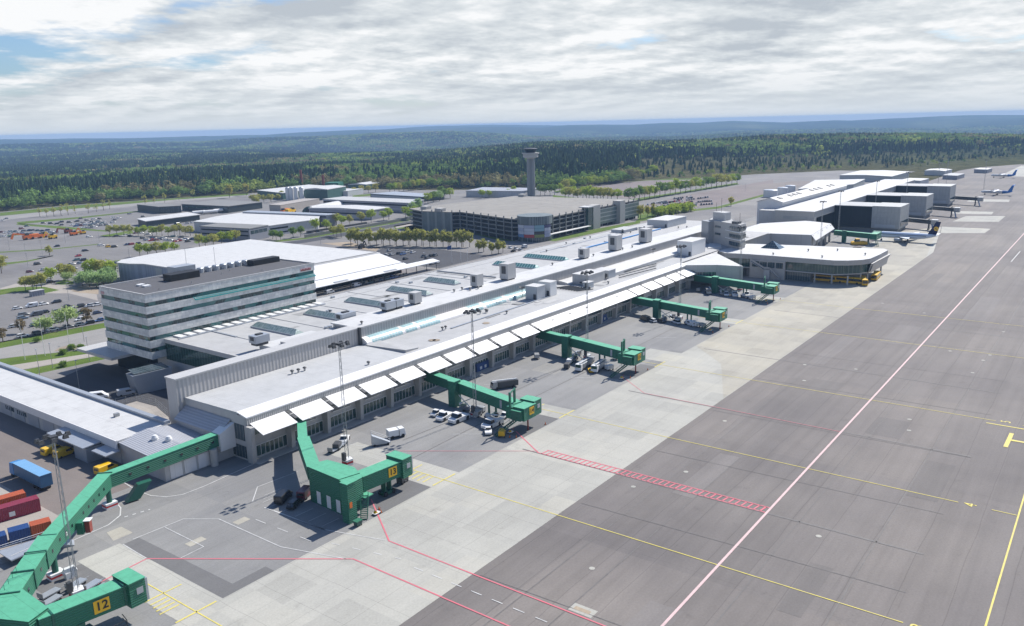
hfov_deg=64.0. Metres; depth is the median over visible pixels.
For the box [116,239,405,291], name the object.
hire hall
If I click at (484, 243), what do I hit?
broadleaf tree
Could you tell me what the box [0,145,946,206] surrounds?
woods
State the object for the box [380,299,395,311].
ventilation unit
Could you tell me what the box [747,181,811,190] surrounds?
red lot
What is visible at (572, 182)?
broadleaf tree
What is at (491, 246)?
broadleaf tree
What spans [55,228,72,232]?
construction machine
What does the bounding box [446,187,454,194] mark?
broadleaf tree
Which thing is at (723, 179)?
broadleaf tree
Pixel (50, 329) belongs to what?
parked car
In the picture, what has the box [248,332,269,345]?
ventilation unit
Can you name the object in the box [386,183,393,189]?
broadleaf tree
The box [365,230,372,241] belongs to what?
broadleaf tree
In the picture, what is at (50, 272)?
broadleaf tree
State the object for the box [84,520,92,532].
cabin door
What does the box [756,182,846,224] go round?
gabled hall
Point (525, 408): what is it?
jet bridge
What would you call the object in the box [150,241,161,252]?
broadleaf tree
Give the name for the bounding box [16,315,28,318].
parked car
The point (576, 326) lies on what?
ground window
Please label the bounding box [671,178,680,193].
broadleaf tree
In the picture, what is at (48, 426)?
bay door
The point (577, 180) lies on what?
broadleaf tree
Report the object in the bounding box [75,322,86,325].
parked car
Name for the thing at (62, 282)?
grass verge
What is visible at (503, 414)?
aircraft tug
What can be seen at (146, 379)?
ramp enclosure
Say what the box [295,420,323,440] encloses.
ground window
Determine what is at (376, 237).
broadleaf tree
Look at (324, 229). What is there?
boundary fence
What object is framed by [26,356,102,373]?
grass verge
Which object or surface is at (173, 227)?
broadleaf tree
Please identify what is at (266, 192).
industrial building
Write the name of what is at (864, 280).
apron bus
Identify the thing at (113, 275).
broadleaf tree
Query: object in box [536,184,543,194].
broadleaf tree
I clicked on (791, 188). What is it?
storage tank
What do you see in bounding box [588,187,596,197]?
broadleaf tree
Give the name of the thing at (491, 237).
grass verge
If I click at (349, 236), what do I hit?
broadleaf tree
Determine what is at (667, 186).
broadleaf tree
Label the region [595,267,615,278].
plant cabin
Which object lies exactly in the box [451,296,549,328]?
cable tray
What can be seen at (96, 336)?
road
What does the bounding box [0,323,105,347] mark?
grass verge
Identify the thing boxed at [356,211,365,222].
broadleaf tree
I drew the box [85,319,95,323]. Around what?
parked car
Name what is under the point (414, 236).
broadleaf tree
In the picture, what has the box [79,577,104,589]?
baggage dolly
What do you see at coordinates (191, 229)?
broadleaf tree
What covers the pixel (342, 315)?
ventilation unit
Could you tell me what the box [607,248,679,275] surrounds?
plant hall
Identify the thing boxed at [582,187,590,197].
broadleaf tree
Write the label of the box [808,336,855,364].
asphalt patch
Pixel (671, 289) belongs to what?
ground window
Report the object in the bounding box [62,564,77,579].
ground power cart
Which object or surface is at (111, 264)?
broadleaf tree
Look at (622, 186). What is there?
car park
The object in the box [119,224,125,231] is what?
broadleaf tree
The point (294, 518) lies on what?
white markings
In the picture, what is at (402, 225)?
path
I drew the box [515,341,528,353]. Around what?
ground window
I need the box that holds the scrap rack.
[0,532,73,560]
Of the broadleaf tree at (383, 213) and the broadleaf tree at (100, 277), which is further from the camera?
the broadleaf tree at (383, 213)
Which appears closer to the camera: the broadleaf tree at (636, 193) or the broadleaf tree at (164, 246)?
the broadleaf tree at (164, 246)
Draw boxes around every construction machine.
[10,233,33,239]
[31,232,46,237]
[43,231,56,238]
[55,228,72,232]
[69,228,81,235]
[285,207,295,211]
[358,241,366,248]
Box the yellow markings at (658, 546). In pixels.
[148,298,1023,625]
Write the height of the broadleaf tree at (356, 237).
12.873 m
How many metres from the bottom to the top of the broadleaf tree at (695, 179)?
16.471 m
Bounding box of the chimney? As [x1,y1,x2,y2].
[299,170,302,184]
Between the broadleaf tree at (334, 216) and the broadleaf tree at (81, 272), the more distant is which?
the broadleaf tree at (334, 216)
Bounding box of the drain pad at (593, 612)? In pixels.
[568,603,597,617]
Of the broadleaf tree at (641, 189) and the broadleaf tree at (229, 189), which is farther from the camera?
the broadleaf tree at (229, 189)
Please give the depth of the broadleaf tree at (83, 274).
427.02 m
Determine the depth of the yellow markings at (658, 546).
155.36 m
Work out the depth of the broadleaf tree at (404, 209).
715.19 m
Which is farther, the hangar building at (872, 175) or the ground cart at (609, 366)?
the hangar building at (872, 175)
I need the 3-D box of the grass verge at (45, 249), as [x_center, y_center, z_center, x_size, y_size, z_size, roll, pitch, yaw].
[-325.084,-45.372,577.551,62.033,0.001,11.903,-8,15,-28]
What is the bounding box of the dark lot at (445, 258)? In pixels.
[376,248,486,267]
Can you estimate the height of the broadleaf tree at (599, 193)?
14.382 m
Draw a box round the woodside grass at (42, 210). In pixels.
[0,193,247,215]
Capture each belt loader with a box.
[456,402,467,411]
[484,411,499,418]
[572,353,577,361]
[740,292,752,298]
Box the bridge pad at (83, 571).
[36,564,108,601]
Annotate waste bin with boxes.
[353,518,362,526]
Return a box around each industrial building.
[193,212,319,236]
[243,210,335,225]
[257,184,323,199]
[269,198,319,210]
[304,185,345,199]
[308,205,389,219]
[323,196,423,211]
[343,188,363,195]
[348,181,380,189]
[370,191,443,201]
[466,187,538,196]
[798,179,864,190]
[904,178,928,183]
[924,168,951,175]
[942,173,964,179]
[974,168,991,172]
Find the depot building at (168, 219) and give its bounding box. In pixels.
[137,212,200,226]
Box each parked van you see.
[25,301,38,307]
[29,310,43,315]
[40,443,63,455]
[52,446,74,458]
[90,391,108,397]
[93,461,117,473]
[116,387,135,396]
[273,489,292,503]
[296,485,309,499]
[324,289,334,293]
[352,282,361,286]
[640,315,650,320]
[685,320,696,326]
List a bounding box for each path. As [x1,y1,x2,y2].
[0,284,97,300]
[11,354,92,368]
[396,222,412,227]
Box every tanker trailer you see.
[192,210,202,213]
[202,209,217,213]
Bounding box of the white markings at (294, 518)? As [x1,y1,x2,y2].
[74,252,1019,621]
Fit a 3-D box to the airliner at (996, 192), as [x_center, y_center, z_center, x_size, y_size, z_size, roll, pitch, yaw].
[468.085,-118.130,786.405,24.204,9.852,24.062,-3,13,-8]
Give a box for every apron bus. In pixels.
[813,274,836,281]
[836,275,861,283]
[859,275,867,284]
[871,270,880,279]
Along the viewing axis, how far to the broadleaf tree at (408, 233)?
543.29 m
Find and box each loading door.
[342,215,370,219]
[371,195,420,198]
[841,177,884,180]
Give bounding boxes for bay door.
[0,402,11,415]
[14,407,25,421]
[27,413,39,427]
[42,419,53,431]
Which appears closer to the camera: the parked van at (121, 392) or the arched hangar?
the parked van at (121, 392)
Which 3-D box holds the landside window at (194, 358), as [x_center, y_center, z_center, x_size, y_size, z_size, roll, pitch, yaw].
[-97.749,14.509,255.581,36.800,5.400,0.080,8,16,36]
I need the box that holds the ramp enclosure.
[126,362,171,393]
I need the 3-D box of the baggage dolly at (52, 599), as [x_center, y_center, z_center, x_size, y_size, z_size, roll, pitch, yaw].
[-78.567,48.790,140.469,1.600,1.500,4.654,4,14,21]
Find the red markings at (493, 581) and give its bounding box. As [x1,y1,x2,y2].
[96,380,839,625]
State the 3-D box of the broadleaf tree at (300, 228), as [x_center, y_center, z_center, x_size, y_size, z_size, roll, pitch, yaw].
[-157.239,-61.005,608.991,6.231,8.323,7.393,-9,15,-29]
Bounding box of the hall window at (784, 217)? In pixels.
[783,216,806,219]
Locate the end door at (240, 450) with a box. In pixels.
[233,443,246,458]
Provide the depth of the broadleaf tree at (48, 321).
329.22 m
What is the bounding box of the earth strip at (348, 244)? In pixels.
[323,242,425,250]
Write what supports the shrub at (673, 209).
on the landside ground at (10, 274)
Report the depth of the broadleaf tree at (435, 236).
538.73 m
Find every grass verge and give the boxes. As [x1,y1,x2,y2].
[0,244,97,252]
[0,287,56,294]
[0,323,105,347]
[0,351,85,364]
[6,256,51,264]
[16,224,105,231]
[17,211,141,223]
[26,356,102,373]
[56,280,72,284]
[101,231,133,236]
[272,220,408,241]
[353,194,369,196]
[390,221,421,229]
[470,233,514,240]
[551,220,639,240]
[556,178,702,192]
[629,183,737,201]
[638,207,655,221]
[693,195,762,210]
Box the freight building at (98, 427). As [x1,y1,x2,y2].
[0,362,233,481]
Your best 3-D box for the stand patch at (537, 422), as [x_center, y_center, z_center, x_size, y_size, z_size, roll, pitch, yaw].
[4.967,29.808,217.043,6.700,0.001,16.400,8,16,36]
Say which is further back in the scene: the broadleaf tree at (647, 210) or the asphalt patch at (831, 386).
the broadleaf tree at (647, 210)
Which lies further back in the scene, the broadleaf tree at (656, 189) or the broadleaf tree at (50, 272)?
the broadleaf tree at (656, 189)
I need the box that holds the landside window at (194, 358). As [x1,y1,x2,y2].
[165,343,227,366]
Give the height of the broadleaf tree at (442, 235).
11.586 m
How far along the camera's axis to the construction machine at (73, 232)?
649.57 m
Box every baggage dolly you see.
[36,586,63,599]
[39,592,65,604]
[64,576,88,588]
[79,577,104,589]
[327,446,340,452]
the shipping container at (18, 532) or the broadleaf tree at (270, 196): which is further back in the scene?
the broadleaf tree at (270, 196)
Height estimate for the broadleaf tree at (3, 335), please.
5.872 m
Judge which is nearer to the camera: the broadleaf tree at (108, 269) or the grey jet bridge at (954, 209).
the broadleaf tree at (108, 269)
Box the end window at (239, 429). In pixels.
[230,421,244,440]
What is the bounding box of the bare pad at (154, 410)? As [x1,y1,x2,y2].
[126,401,168,419]
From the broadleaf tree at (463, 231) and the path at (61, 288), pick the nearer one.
the path at (61, 288)
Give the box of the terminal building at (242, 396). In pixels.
[158,220,834,464]
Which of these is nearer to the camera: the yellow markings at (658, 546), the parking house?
the yellow markings at (658, 546)
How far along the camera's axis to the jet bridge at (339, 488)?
173.38 m
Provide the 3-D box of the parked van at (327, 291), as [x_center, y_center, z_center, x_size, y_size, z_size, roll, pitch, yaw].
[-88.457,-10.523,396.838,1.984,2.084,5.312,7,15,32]
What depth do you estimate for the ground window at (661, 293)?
366.73 m
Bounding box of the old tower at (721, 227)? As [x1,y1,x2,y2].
[701,203,746,248]
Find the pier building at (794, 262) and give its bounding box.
[717,241,890,284]
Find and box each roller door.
[169,461,182,478]
[184,456,196,473]
[198,451,209,468]
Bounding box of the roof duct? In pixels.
[437,270,495,277]
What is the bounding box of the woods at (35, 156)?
[0,132,832,165]
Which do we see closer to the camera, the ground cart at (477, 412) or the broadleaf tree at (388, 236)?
the ground cart at (477, 412)
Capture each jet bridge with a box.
[0,432,218,625]
[297,418,412,524]
[424,371,541,436]
[536,329,645,377]
[632,296,727,331]
[694,275,779,302]
[834,230,881,246]
[908,218,938,229]
[932,206,960,217]
[955,196,983,205]
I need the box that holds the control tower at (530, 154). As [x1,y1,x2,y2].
[522,148,538,196]
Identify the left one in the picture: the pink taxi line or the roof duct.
the roof duct
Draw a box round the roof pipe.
[586,228,660,247]
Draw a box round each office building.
[76,247,316,368]
[137,203,181,213]
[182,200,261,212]
[199,223,268,240]
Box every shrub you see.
[31,337,41,341]
[57,349,67,354]
[58,360,68,366]
[66,344,76,349]
[650,205,665,216]
[658,205,672,215]
[664,205,679,214]
[670,202,684,212]
[679,201,689,212]
[685,201,696,210]
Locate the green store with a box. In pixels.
[325,182,343,185]
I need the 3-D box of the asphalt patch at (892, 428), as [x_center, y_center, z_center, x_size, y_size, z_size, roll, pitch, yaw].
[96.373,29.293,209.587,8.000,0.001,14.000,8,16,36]
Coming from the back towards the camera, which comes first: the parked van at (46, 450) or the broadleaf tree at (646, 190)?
the broadleaf tree at (646, 190)
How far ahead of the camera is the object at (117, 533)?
164.03 m
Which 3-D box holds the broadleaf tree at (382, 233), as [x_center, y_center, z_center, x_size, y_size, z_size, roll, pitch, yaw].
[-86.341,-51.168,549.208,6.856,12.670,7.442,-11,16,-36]
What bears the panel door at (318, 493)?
in the jet bridge at (339, 488)
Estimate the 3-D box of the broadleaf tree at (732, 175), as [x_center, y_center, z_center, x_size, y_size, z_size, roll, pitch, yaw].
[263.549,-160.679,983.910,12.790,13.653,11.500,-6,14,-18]
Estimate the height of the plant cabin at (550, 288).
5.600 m
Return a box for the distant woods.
[0,125,1023,151]
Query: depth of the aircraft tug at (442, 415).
222.07 m
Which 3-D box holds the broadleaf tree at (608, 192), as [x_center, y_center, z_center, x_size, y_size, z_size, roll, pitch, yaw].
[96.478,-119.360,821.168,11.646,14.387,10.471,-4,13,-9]
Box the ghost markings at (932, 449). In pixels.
[404,264,1023,625]
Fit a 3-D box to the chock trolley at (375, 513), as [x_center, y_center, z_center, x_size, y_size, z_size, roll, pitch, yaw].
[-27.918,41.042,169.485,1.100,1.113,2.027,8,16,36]
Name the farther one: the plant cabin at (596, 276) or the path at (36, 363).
the plant cabin at (596, 276)
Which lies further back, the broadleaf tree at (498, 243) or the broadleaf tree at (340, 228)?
the broadleaf tree at (340, 228)
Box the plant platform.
[259,331,315,349]
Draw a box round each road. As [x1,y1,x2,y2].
[0,195,247,220]
[0,328,107,357]
[282,221,412,243]
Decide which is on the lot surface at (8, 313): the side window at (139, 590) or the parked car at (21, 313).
the parked car at (21, 313)
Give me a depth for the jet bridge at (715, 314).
321.29 m
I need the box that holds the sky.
[0,0,1023,138]
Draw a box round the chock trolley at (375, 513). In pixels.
[372,509,380,515]
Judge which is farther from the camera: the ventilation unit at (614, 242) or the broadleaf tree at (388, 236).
the broadleaf tree at (388, 236)
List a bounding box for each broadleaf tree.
[0,255,8,272]
[0,328,7,341]
[13,318,25,329]
[18,275,28,290]
[24,275,36,289]
[31,315,57,332]
[32,272,47,288]
[42,267,56,283]
[44,244,52,255]
[48,305,80,323]
[54,263,70,279]
[61,271,73,279]
[64,264,77,279]
[70,273,82,285]
[74,269,92,283]
[77,271,91,286]
[79,307,93,320]
[81,258,98,270]
[83,272,103,286]
[91,259,106,270]
[93,271,111,283]
[98,265,117,274]
[101,260,117,268]
[101,270,118,283]
[105,225,112,233]
[111,224,119,232]
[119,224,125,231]
[125,224,133,231]
[133,243,143,253]
[134,226,140,232]
[140,225,148,235]
[141,243,151,253]
[147,226,155,235]
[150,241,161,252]
[156,224,165,231]
[158,241,171,251]
[164,226,170,235]
[168,242,179,249]
[170,224,178,234]
[176,223,183,232]
[179,226,187,235]
[185,225,194,235]
[193,233,202,246]
[199,236,208,245]
[206,233,219,244]
[216,230,225,243]
[224,184,233,197]
[224,231,235,241]
[230,229,240,240]
[241,183,249,195]
[267,194,273,199]
[275,230,282,238]
[288,227,298,234]
[297,225,304,234]
[309,218,319,231]
[321,219,331,227]
[332,213,340,224]
[335,223,344,237]
[336,215,346,222]
[345,228,353,243]
[346,214,353,221]
[352,227,361,245]
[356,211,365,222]
[358,231,365,241]
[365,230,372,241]
[366,208,375,222]
[371,231,379,245]
[372,183,378,191]
[377,227,385,245]
[379,211,387,220]
[383,207,392,215]
[384,228,393,241]
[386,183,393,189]
[391,230,399,245]
[398,231,406,245]
[400,206,409,215]
[404,181,411,187]
[405,228,412,242]
[407,201,417,208]
[411,227,419,246]
[414,198,422,204]
[416,229,425,246]
[419,179,426,184]
[424,192,431,199]
[424,230,434,244]
[427,177,434,187]
[429,191,437,202]
[431,228,439,246]
[435,190,443,200]
[437,229,444,246]
[442,188,449,195]
[443,231,452,245]
[445,231,453,245]
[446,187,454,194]
[453,230,458,246]
[456,230,465,246]
[459,229,467,240]
[464,230,473,246]
[475,239,481,251]
[479,238,487,251]
[486,242,495,250]
[495,239,502,253]
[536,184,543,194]
[541,184,549,192]
[551,184,558,194]
[560,179,569,186]
[564,186,572,197]
[569,179,576,185]
[573,188,581,197]
[574,175,581,188]
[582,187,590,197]
[585,176,593,183]
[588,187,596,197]
[595,187,604,198]
[603,187,612,198]
[613,188,622,198]
[622,187,635,198]
[630,187,639,197]
[636,185,644,199]
[636,204,644,218]
[642,186,648,199]
[645,205,650,217]
[647,185,653,198]
[648,164,657,173]
[652,185,659,197]
[654,182,665,190]
[663,182,671,190]
[669,181,675,190]
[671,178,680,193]
[677,180,685,193]
[684,180,690,192]
[688,180,695,191]
[691,176,701,186]
[702,176,711,184]
[708,177,715,187]
[712,173,723,187]
[719,174,727,186]
[724,174,732,185]
[728,196,734,202]
[729,173,737,180]
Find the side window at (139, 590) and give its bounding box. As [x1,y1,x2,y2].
[136,586,143,594]
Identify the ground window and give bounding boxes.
[256,434,287,455]
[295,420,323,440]
[331,407,356,426]
[364,396,386,413]
[394,385,414,401]
[422,381,436,390]
[448,366,465,377]
[473,357,487,369]
[494,349,508,362]
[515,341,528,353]
[535,338,547,346]
[554,328,564,333]
[571,321,581,331]
[588,315,597,325]
[603,310,611,317]
[617,304,625,313]
[657,290,663,297]
[669,285,675,293]
[680,281,685,288]
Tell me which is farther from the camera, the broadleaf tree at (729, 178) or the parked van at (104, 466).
the broadleaf tree at (729, 178)
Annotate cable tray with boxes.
[213,331,237,336]
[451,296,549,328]
[542,228,638,251]
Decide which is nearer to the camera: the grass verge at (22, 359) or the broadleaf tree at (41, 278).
the grass verge at (22, 359)
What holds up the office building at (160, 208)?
on the landside ground at (10, 274)
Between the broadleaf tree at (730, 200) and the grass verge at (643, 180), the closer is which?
the broadleaf tree at (730, 200)
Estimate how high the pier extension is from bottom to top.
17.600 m
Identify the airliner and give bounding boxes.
[880,222,940,241]
[981,185,1014,194]
[991,169,1017,177]
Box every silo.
[285,187,289,199]
[289,187,293,199]
[293,187,298,199]
[299,187,303,198]
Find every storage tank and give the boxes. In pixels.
[763,189,777,196]
[777,187,787,194]
[785,185,795,192]
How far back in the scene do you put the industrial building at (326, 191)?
928.52 m
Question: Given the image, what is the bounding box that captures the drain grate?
[573,606,590,613]
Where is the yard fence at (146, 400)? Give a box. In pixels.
[115,393,165,411]
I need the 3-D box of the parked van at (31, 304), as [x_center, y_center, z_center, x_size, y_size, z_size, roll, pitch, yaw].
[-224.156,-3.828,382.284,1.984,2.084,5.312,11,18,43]
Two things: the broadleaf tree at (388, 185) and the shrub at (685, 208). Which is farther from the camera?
the broadleaf tree at (388, 185)
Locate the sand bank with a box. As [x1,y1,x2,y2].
[55,346,75,350]
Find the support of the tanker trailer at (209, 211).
on the landside ground at (10, 274)
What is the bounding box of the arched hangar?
[302,201,343,212]
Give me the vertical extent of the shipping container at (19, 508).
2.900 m
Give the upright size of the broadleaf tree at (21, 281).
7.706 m
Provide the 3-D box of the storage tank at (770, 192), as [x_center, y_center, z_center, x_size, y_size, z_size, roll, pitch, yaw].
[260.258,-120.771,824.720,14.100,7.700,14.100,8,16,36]
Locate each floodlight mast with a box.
[34,431,83,595]
[328,340,352,465]
[463,308,480,417]
[580,270,593,358]
[676,245,686,319]
[737,226,746,290]
[820,201,826,242]
[838,190,843,228]
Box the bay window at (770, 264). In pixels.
[752,261,782,268]
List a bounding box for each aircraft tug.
[339,435,349,442]
[430,409,443,416]
[435,410,451,421]
[448,411,469,423]
[481,417,501,428]
[484,426,491,434]
[499,411,506,418]
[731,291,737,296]
[850,238,867,244]
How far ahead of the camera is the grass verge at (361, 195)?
963.37 m
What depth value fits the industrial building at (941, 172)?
1060.19 m
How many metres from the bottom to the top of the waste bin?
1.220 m
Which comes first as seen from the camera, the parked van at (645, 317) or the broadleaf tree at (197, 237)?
the parked van at (645, 317)
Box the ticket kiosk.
[29,289,44,296]
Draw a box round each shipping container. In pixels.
[0,489,25,504]
[0,495,40,522]
[0,530,7,546]
[7,523,30,543]
[29,517,50,538]
[475,360,488,371]
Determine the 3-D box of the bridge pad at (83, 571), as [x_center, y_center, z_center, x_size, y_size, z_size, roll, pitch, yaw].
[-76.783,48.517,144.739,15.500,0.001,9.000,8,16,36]
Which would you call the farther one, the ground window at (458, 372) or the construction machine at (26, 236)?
the construction machine at (26, 236)
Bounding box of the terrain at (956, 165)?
[0,115,1023,620]
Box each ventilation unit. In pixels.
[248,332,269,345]
[334,310,355,320]
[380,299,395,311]
[391,297,403,308]
[408,291,421,304]
[470,273,483,287]
[499,262,515,280]
[578,247,589,258]
[608,234,621,250]
[639,228,651,242]
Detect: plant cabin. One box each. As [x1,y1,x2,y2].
[525,283,544,299]
[538,279,556,296]
[572,269,604,284]
[582,280,593,287]
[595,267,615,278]
[611,226,636,232]
[639,225,653,228]
[647,215,685,227]
[677,237,705,255]
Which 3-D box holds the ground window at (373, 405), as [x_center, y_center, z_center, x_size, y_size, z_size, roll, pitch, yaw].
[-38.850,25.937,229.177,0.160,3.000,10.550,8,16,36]
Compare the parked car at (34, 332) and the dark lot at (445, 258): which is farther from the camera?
the dark lot at (445, 258)
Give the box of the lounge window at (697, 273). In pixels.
[685,272,715,278]
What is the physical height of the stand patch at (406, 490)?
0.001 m
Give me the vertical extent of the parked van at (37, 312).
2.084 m
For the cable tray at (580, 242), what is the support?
on the terminal building at (242, 396)
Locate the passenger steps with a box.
[370,430,390,446]
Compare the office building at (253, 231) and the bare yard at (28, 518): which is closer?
the bare yard at (28, 518)
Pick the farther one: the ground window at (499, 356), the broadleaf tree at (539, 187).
the broadleaf tree at (539, 187)
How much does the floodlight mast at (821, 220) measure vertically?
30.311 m
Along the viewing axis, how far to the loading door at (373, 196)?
896.76 m
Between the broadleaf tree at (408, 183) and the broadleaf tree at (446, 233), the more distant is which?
the broadleaf tree at (408, 183)
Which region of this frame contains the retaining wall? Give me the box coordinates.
[304,217,412,237]
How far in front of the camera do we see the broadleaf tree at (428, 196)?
836.61 m
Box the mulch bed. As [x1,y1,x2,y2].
[70,287,97,293]
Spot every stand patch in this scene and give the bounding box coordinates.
[124,538,273,597]
[362,479,429,511]
[506,414,556,436]
[620,364,654,377]
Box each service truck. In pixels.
[386,426,405,438]
[490,378,517,389]
[575,357,591,370]
[591,358,606,371]
[705,286,710,293]
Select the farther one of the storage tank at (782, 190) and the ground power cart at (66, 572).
the storage tank at (782, 190)
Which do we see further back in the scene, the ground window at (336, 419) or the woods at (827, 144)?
the woods at (827, 144)
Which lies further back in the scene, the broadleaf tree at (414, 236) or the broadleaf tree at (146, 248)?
the broadleaf tree at (414, 236)
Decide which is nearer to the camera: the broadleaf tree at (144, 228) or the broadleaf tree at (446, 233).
the broadleaf tree at (446, 233)
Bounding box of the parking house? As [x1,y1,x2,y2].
[409,194,638,241]
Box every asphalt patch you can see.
[625,600,682,625]
[672,453,739,497]
[776,562,832,617]
[805,379,844,392]
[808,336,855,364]
[865,417,911,438]
[881,325,920,344]
[906,460,955,501]
[917,273,944,287]
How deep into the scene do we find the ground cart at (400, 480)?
183.13 m
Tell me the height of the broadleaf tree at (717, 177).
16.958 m
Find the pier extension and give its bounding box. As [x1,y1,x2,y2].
[774,179,955,231]
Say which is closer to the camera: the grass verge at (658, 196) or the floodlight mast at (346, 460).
the floodlight mast at (346, 460)
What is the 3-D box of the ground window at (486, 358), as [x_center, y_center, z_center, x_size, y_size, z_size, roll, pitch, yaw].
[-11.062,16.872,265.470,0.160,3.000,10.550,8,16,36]
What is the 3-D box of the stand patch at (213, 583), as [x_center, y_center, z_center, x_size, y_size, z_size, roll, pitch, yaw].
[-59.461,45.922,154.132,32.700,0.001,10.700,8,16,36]
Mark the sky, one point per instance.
(69, 68)
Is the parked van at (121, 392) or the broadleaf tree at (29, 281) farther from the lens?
the broadleaf tree at (29, 281)
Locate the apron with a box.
[399,164,1023,625]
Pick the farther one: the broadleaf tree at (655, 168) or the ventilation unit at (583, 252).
the broadleaf tree at (655, 168)
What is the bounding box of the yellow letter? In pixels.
[1003,433,1023,446]
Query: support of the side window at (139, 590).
in the jet bridge at (20, 605)
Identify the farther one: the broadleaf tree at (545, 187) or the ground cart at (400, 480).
the broadleaf tree at (545, 187)
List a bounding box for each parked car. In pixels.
[15,333,29,337]
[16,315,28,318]
[17,312,29,315]
[31,330,44,334]
[47,327,58,331]
[61,324,73,328]
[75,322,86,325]
[77,303,86,307]
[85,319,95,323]
[286,498,302,509]
[657,318,665,322]
[671,319,680,323]
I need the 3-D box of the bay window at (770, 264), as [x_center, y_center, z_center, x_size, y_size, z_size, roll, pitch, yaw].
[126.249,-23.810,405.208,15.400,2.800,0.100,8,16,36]
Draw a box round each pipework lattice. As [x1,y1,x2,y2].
[557,285,592,291]
[619,263,655,277]
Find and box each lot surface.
[0,236,193,260]
[0,293,102,342]
[27,212,159,229]
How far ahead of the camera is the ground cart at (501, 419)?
217.71 m
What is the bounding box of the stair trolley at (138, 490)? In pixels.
[124,478,151,502]
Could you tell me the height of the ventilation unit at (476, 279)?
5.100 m
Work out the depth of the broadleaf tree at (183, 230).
629.64 m
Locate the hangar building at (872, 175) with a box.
[839,170,909,181]
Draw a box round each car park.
[573,180,697,198]
[644,180,772,207]
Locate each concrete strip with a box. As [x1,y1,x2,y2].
[172,227,940,625]
[697,227,939,397]
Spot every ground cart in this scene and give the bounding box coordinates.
[332,441,341,450]
[396,476,408,484]
[473,409,481,417]
[475,405,485,412]
[494,417,503,424]
[498,428,505,437]
[564,362,569,368]
[566,358,572,363]
[605,364,613,370]
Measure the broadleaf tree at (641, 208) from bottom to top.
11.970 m
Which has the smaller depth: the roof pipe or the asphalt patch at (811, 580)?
the asphalt patch at (811, 580)
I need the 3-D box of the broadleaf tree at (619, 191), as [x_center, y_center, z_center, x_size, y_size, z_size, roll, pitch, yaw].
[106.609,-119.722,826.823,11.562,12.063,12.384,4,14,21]
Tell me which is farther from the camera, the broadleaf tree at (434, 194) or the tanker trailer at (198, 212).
the broadleaf tree at (434, 194)
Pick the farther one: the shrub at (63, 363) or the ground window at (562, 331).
the ground window at (562, 331)
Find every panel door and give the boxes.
[316,491,320,503]
[326,495,330,508]
[336,500,340,512]
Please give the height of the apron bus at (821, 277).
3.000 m
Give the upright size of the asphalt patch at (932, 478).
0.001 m
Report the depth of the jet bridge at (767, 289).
366.81 m
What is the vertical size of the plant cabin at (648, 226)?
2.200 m
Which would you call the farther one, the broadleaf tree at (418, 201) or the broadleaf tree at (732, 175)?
the broadleaf tree at (732, 175)
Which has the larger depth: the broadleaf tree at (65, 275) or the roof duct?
the broadleaf tree at (65, 275)
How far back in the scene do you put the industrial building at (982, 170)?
1080.03 m
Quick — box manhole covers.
[585,293,1003,569]
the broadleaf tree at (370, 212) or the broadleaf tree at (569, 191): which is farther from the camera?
the broadleaf tree at (569, 191)
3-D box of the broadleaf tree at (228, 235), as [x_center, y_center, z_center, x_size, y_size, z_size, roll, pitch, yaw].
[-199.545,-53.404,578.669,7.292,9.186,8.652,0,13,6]
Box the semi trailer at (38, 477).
[9,459,52,490]
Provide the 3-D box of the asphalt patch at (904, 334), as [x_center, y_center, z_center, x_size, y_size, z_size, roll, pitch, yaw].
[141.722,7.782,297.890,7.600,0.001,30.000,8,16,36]
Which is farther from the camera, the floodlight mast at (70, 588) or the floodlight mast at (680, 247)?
the floodlight mast at (680, 247)
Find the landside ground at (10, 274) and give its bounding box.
[0,170,914,421]
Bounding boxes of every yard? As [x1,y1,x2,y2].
[0,412,152,514]
[0,484,76,563]
[55,364,170,421]
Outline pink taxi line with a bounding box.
[661,233,1023,625]
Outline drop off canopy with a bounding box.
[316,259,438,290]
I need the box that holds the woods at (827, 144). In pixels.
[0,132,1023,178]
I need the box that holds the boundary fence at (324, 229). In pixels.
[306,222,366,232]
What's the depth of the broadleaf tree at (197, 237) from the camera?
565.53 m

